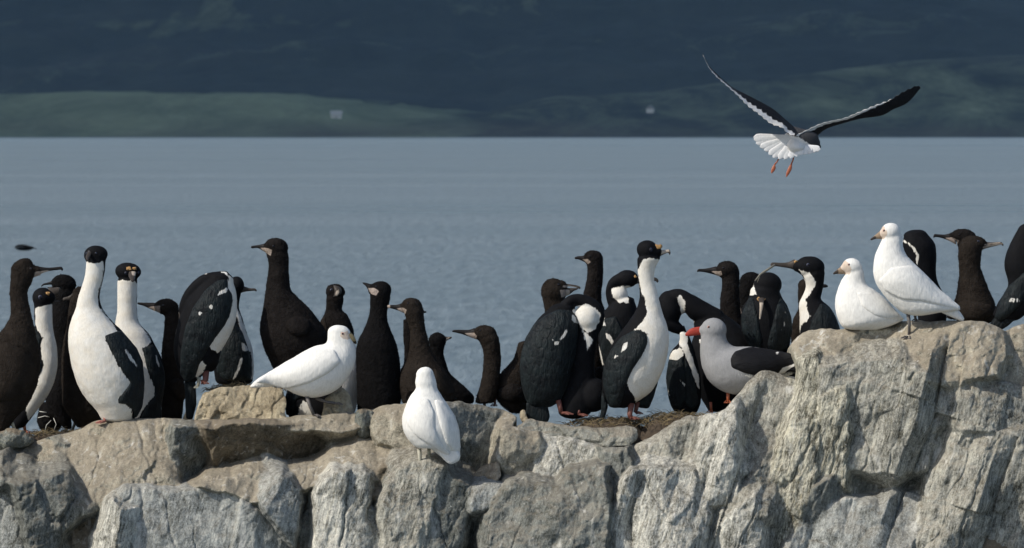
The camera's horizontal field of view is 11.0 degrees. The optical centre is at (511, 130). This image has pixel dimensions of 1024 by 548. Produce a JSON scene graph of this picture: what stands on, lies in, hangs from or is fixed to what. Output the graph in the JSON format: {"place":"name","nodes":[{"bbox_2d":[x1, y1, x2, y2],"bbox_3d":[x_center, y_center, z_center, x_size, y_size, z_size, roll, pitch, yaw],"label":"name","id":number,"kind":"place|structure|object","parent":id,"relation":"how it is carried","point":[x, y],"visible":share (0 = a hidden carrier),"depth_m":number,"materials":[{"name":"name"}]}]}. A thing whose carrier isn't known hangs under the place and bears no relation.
{"place":"outdoors","nodes":[
{"label":"outdoors","id":0,"kind":"place"},
{"bbox_2d":[15,244,36,250],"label":"flying cormorant","id":1,"kind":"object","parent":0,"point":[22,247],"visible":1,"depth_m":74.97,"materials":[{"name":"black"}]},
{"bbox_2d":[0,137,1023,434],"bbox_3d":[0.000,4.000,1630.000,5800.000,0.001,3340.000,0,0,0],"label":"sea","id":2,"kind":"structure","parent":0,"point":[462,233],"depth_m":252.75,"materials":[{"name":"liquid"}]},
{"bbox_2d":[0,0,1023,136],"bbox_3d":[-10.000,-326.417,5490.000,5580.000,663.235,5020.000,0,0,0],"label":"hills","id":3,"kind":"structure","parent":0,"point":[367,68],"depth_m":3835.49,"materials":[{"name":"green plant"}]},
{"bbox_2d":[330,111,341,118],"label":"cottage","id":4,"kind":"structure","parent":3,"relation":"on","point":[336,114],"depth_m":3160.79,"materials":[{"name":"grey paint"}]},
{"bbox_2d":[646,105,654,112],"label":"cottage","id":5,"kind":"structure","parent":3,"relation":"on","point":[650,109],"depth_m":3172.98,"materials":[{"name":"grey paint"}]},
{"bbox_2d":[0,320,1023,547],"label":"rock outcrop","id":6,"kind":"object","parent":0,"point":[887,437],"visible":0.98,"depth_m":19.54,"materials":[{"name":"grey stone"}]},
{"bbox_2d":[0,428,35,449],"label":"boulder","id":7,"kind":"object","parent":6,"relation":"on","point":[13,438],"visible":0.89,"depth_m":19.86,"materials":[{"name":"grey stone"}]},
{"bbox_2d":[0,258,62,430],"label":"cormorant chick","id":8,"kind":"object","parent":7,"relation":"on","point":[20,358],"visible":1,"depth_m":19.91},
{"bbox_2d":[26,426,81,440],"bbox_3d":[-1.721,1.195,20.202,0.332,0.143,0.241,0,0,0],"label":"nest","id":9,"kind":"object","parent":6,"relation":"on","point":[37,435],"visible":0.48,"depth_m":20.16,"materials":[{"name":"plant"}]},
{"bbox_2d":[11,287,59,432],"bbox_3d":[-1.810,0.872,20.200,0.193,0.552,0.077,0,0,0],"label":"adult cormorant","id":10,"kind":"object","parent":9,"relation":"on","point":[43,299],"visible":0.75,"depth_m":20.17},
{"bbox_2d":[41,274,76,431],"bbox_3d":[-1.742,0.856,20.500,0.141,0.610,0.091,0,0,0],"label":"cormorant chick","id":11,"kind":"object","parent":6,"relation":"on","point":[65,283],"visible":0.6,"depth_m":20.47},
{"bbox_2d":[61,286,100,430],"bbox_3d":[-1.638,0.870,20.300,0.171,0.559,0.137,0,0,0],"label":"cormorant chick","id":12,"kind":"object","parent":6,"relation":"on","point":[81,411],"visible":0.45,"depth_m":20.26},
{"bbox_2d":[68,245,144,423],"bbox_3d":[-1.518,0.763,19.928,0.290,0.664,0.222,0,0,0],"label":"adult cormorant","id":13,"kind":"object","parent":6,"relation":"on","point":[106,363],"visible":1,"depth_m":19.86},
{"bbox_2d":[115,263,165,418],"bbox_3d":[-1.415,0.808,20.244,0.196,0.611,0.153,0,0,0],"label":"adult cormorant","id":14,"kind":"object","parent":6,"relation":"on","point":[135,332],"visible":0.66,"depth_m":20.21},
{"bbox_2d":[137,298,184,418],"bbox_3d":[-1.330,0.879,20.358,0.182,0.481,0.096,0,0,23],"label":"cormorant chick","id":15,"kind":"object","parent":6,"relation":"on","point":[174,391],"visible":0.81,"depth_m":20.32},
{"bbox_2d":[173,271,236,418],"bbox_3d":[-1.157,0.811,20.094,0.242,0.559,0.174,0,0,0],"label":"adult cormorant","id":16,"kind":"object","parent":6,"relation":"on","point":[207,313],"visible":1,"depth_m":20.05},
{"bbox_2d":[194,385,286,419],"bbox_3d":[-1.019,1.042,20.183,0.350,0.166,0.512,0,0,0],"label":"boulder","id":17,"kind":"object","parent":6,"relation":"on","point":[237,402],"visible":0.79,"depth_m":19.98,"materials":[{"name":"beige stone"}]},
{"bbox_2d":[214,276,256,384],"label":"adult cormorant","id":18,"kind":"object","parent":17,"relation":"on","point":[236,361],"visible":0.63,"depth_m":20.34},
{"bbox_2d":[202,379,287,392],"bbox_3d":[-1.010,1.014,20.156,0.341,0.142,0.252,0,0,0],"label":"nest","id":19,"kind":"object","parent":17,"relation":"on","point":[222,385],"visible":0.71,"depth_m":20.16,"materials":[{"name":"plant"}]},
{"bbox_2d":[251,237,327,393],"bbox_3d":[-0.828,0.701,20.200,0.242,0.594,0.240,0,0,43],"label":"cormorant chick","id":20,"kind":"object","parent":17,"relation":"on","point":[291,326],"visible":0.74,"depth_m":20.14},
{"bbox_2d":[250,325,356,416],"bbox_3d":[-0.780,0.898,19.879,0.400,0.341,0.149,0,0,0],"label":"sheathbill","id":21,"kind":"object","parent":6,"relation":"on","point":[317,372],"visible":1,"depth_m":19.84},
{"bbox_2d":[285,344,356,416],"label":"adult cormorant","id":22,"kind":"object","parent":6,"relation":"on","point":[296,404],"visible":0.24,"depth_m":20.18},
{"bbox_2d":[320,284,353,337],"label":"cormorant chick","id":23,"kind":"object","parent":6,"relation":"on","point":[335,314],"visible":0.45,"depth_m":20.42},
{"bbox_2d":[322,387,353,415],"bbox_3d":[-0.652,1.027,20.034,0.118,0.127,0.280,0,0,0],"label":"boulder","id":24,"kind":"object","parent":6,"relation":"on","point":[341,395],"visible":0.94,"depth_m":19.93,"materials":[{"name":"grey stone"}]},
{"bbox_2d":[356,281,401,409],"bbox_3d":[-0.504,0.823,20.150,0.182,0.512,0.149,0,0,0],"label":"cormorant chick","id":25,"kind":"object","parent":6,"relation":"on","point":[378,371],"visible":0.85,"depth_m":20.10},
{"bbox_2d":[401,311,425,402],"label":"cormorant","id":26,"kind":"object","parent":6,"relation":"on","point":[406,335],"visible":0.17,"depth_m":20.44,"materials":[{"name":"black"}]},
{"bbox_2d":[387,298,455,402],"bbox_3d":[-0.324,0.839,20.094,0.221,0.418,0.197,0,0,-39],"label":"cormorant chick","id":27,"kind":"object","parent":6,"relation":"on","point":[421,354],"visible":0.78,"depth_m":20.07},
{"bbox_2d":[402,367,460,469],"bbox_3d":[-0.297,1.057,19.527,0.217,0.377,0.176,0,0,0],"label":"sheathbill","id":28,"kind":"object","parent":6,"relation":"on","point":[429,422],"visible":1,"depth_m":19.48,"materials":[{"name":"white"}]},
{"bbox_2d":[428,331,473,403],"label":"cormorant chick","id":29,"kind":"object","parent":6,"relation":"on","point":[437,344],"visible":0.53,"depth_m":20.43},
{"bbox_2d":[452,324,500,405],"bbox_3d":[-0.133,0.894,20.200,0.189,0.319,0.072,0,0,0],"label":"cormorant chick","id":30,"kind":"object","parent":6,"relation":"on","point":[486,337],"visible":0.99,"depth_m":20.18},
{"bbox_2d":[473,461,500,480],"bbox_3d":[-0.103,1.278,19.797,0.126,0.117,0.399,0,0,0],"label":"boulder","id":31,"kind":"object","parent":6,"relation":"on","point":[491,471],"visible":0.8,"depth_m":19.64,"materials":[{"name":"grey stone"}]},
{"bbox_2d":[490,341,526,413],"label":"cormorant chick","id":32,"kind":"object","parent":6,"relation":"on","point":[510,397],"visible":0.73,"depth_m":20.21},
{"bbox_2d":[515,418,637,446],"bbox_3d":[0.234,1.131,19.906,0.464,0.120,0.450,0,0,0],"label":"boulder","id":33,"kind":"object","parent":6,"relation":"on","point":[622,436],"visible":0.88,"depth_m":19.72,"materials":[{"name":"grey stone"}]},
{"bbox_2d":[520,410,527,421],"bbox_3d":[0.045,1.073,20.005,0.032,0.059,0.231,0,0,0],"label":"boulder","id":34,"kind":"object","parent":33,"relation":"on","point":[523,416],"visible":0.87,"depth_m":19.90,"materials":[{"name":"beige stone"}]},
{"bbox_2d":[519,294,604,421],"bbox_3d":[0.197,0.857,19.993,0.340,0.488,0.169,0,0,0],"label":"adult cormorant","id":35,"kind":"object","parent":33,"relation":"on","point":[557,362],"visible":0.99,"depth_m":19.95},
{"bbox_2d":[555,412,648,446],"bbox_3d":[0.360,1.136,19.999,0.400,0.152,0.276,0,0,0],"label":"nest","id":36,"kind":"object","parent":33,"relation":"on","point":[608,422],"visible":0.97,"depth_m":19.94,"materials":[{"name":"plant"}]},
{"bbox_2d":[597,240,670,423],"bbox_3d":[0.455,0.761,19.945,0.278,0.699,0.191,0,0,0],"label":"adult cormorant","id":37,"kind":"object","parent":36,"relation":"on","point":[635,362],"visible":1,"depth_m":19.90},
{"bbox_2d":[598,270,657,366],"bbox_3d":[0.432,0.782,20.362,0.217,0.499,0.144,0,0,-28],"label":"adult cormorant","id":38,"kind":"object","parent":6,"relation":"on","point":[619,311],"visible":0.48,"depth_m":20.32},
{"bbox_2d":[630,408,711,441],"bbox_3d":[0.616,1.120,19.945,0.363,0.164,0.251,0,0,0],"label":"nest","id":39,"kind":"object","parent":6,"relation":"on","point":[659,423],"visible":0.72,"depth_m":19.90,"materials":[{"name":"plant"}]},
{"bbox_2d":[685,318,795,402],"bbox_3d":[0.877,0.862,19.945,0.456,0.319,0.190,0,0,0],"label":"gull","id":40,"kind":"object","parent":6,"relation":"on","point":[728,368],"visible":0.9,"depth_m":19.90,"materials":[{"name":"white"}]},
{"bbox_2d":[741,272,791,351],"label":"adult cormorant","id":41,"kind":"object","parent":6,"relation":"on","point":[766,320],"visible":0.84,"depth_m":20.14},
{"bbox_2d":[770,256,839,334],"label":"adult cormorant","id":42,"kind":"object","parent":6,"relation":"on","point":[815,311],"visible":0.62,"depth_m":20.12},
{"bbox_2d":[755,264,774,281],"bbox_3d":[0.955,0.540,20.116,0.086,0.069,0.011,0,0,-22],"label":"grass stalk","id":43,"kind":"object","parent":42,"relation":"attached to","point":[766,270],"depth_m":20.11,"materials":[{"name":"beige plant"}]},
{"bbox_2d":[833,258,903,329],"bbox_3d":[1.325,0.617,19.801,0.262,0.283,0.157,0,0,0],"label":"sheathbill","id":44,"kind":"object","parent":6,"relation":"on","point":[860,304],"visible":1,"depth_m":19.75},
{"bbox_2d":[870,223,963,338],"bbox_3d":[1.500,0.557,19.711,0.347,0.428,0.145,0,0,0],"label":"sheathbill","id":45,"kind":"object","parent":6,"relation":"on","point":[907,286],"visible":1,"depth_m":19.67,"materials":[{"name":"white"}]},
{"bbox_2d":[903,230,946,321],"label":"adult cormorant","id":46,"kind":"object","parent":6,"relation":"on","point":[919,246],"visible":0.48,"depth_m":20.11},
{"bbox_2d":[933,228,975,319],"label":"cormorant chick","id":47,"kind":"object","parent":6,"relation":"on","point":[957,236],"visible":0.27,"depth_m":20.39},
{"bbox_2d":[956,235,1002,322],"bbox_3d":[1.756,0.567,20.148,0.156,0.344,0.154,0,0,-43],"label":"cormorant chick","id":48,"kind":"object","parent":6,"relation":"on","point":[975,302],"visible":0.88,"depth_m":20.11},
{"bbox_2d":[990,224,1023,328],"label":"adult cormorant","id":49,"kind":"object","parent":6,"relation":"on","point":[1009,310],"visible":1,"depth_m":19.86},
{"bbox_2d":[697,260,741,325],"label":"cormorant chick","id":50,"kind":"object","parent":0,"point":[727,272],"visible":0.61,"depth_m":20.38},
{"bbox_2d":[703,55,920,176],"bbox_3d":[1.150,-0.056,20.002,0.907,0.463,0.125,0,0,-21],"label":"flying gull","id":51,"kind":"object","parent":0,"point":[793,141],"visible":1,"depth_m":19.98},
{"bbox_2d":[982,538,1006,547],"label":"rock ledge","id":52,"kind":"object","parent":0,"point":[988,543],"visible":0.02,"depth_m":19.51,"materials":[{"name":"grey stone"}]},
{"bbox_2d":[37,402,60,430],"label":"cormorant chick","id":53,"kind":"object","parent":52,"relation":"on","point":[45,419],"visible":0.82,"depth_m":20.51},
{"bbox_2d":[355,409,373,437],"bbox_3d":[-0.548,1.106,20.069,0.077,0.139,0.550,0,0,0],"label":"boulder","id":54,"kind":"object","parent":52,"relation":"on","point":[363,418],"visible":0.8,"depth_m":19.81,"materials":[{"name":"grey stone"}]},
{"bbox_2d":[540,278,579,311],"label":"cormorant chick","id":55,"kind":"object","parent":52,"relation":"on","point":[554,291],"visible":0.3,"depth_m":20.27},
{"bbox_2d":[575,250,604,366],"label":"cormorant chick","id":56,"kind":"object","parent":52,"relation":"on","point":[593,260],"visible":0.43,"depth_m":20.48},
{"bbox_2d":[666,332,712,413],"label":"adult cormorant","id":57,"kind":"object","parent":52,"relation":"on","point":[683,380],"visible":0.98,"depth_m":20.11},
{"bbox_2d":[659,289,748,411],"bbox_3d":[0.750,0.840,20.300,0.398,0.473,0.191,0,0,0],"label":"adult cormorant","id":58,"kind":"object","parent":52,"relation":"on","point":[675,304],"visible":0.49,"depth_m":20.26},
{"bbox_2d":[739,272,758,311],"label":"cormorant chick","id":59,"kind":"object","parent":52,"relation":"on","point":[747,279],"visible":0.23,"depth_m":20.57},
{"bbox_2d":[791,279,827,342],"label":"cormorant chick","id":60,"kind":"object","parent":52,"relation":"on","point":[796,318],"visible":0.28,"depth_m":20.38}
]}

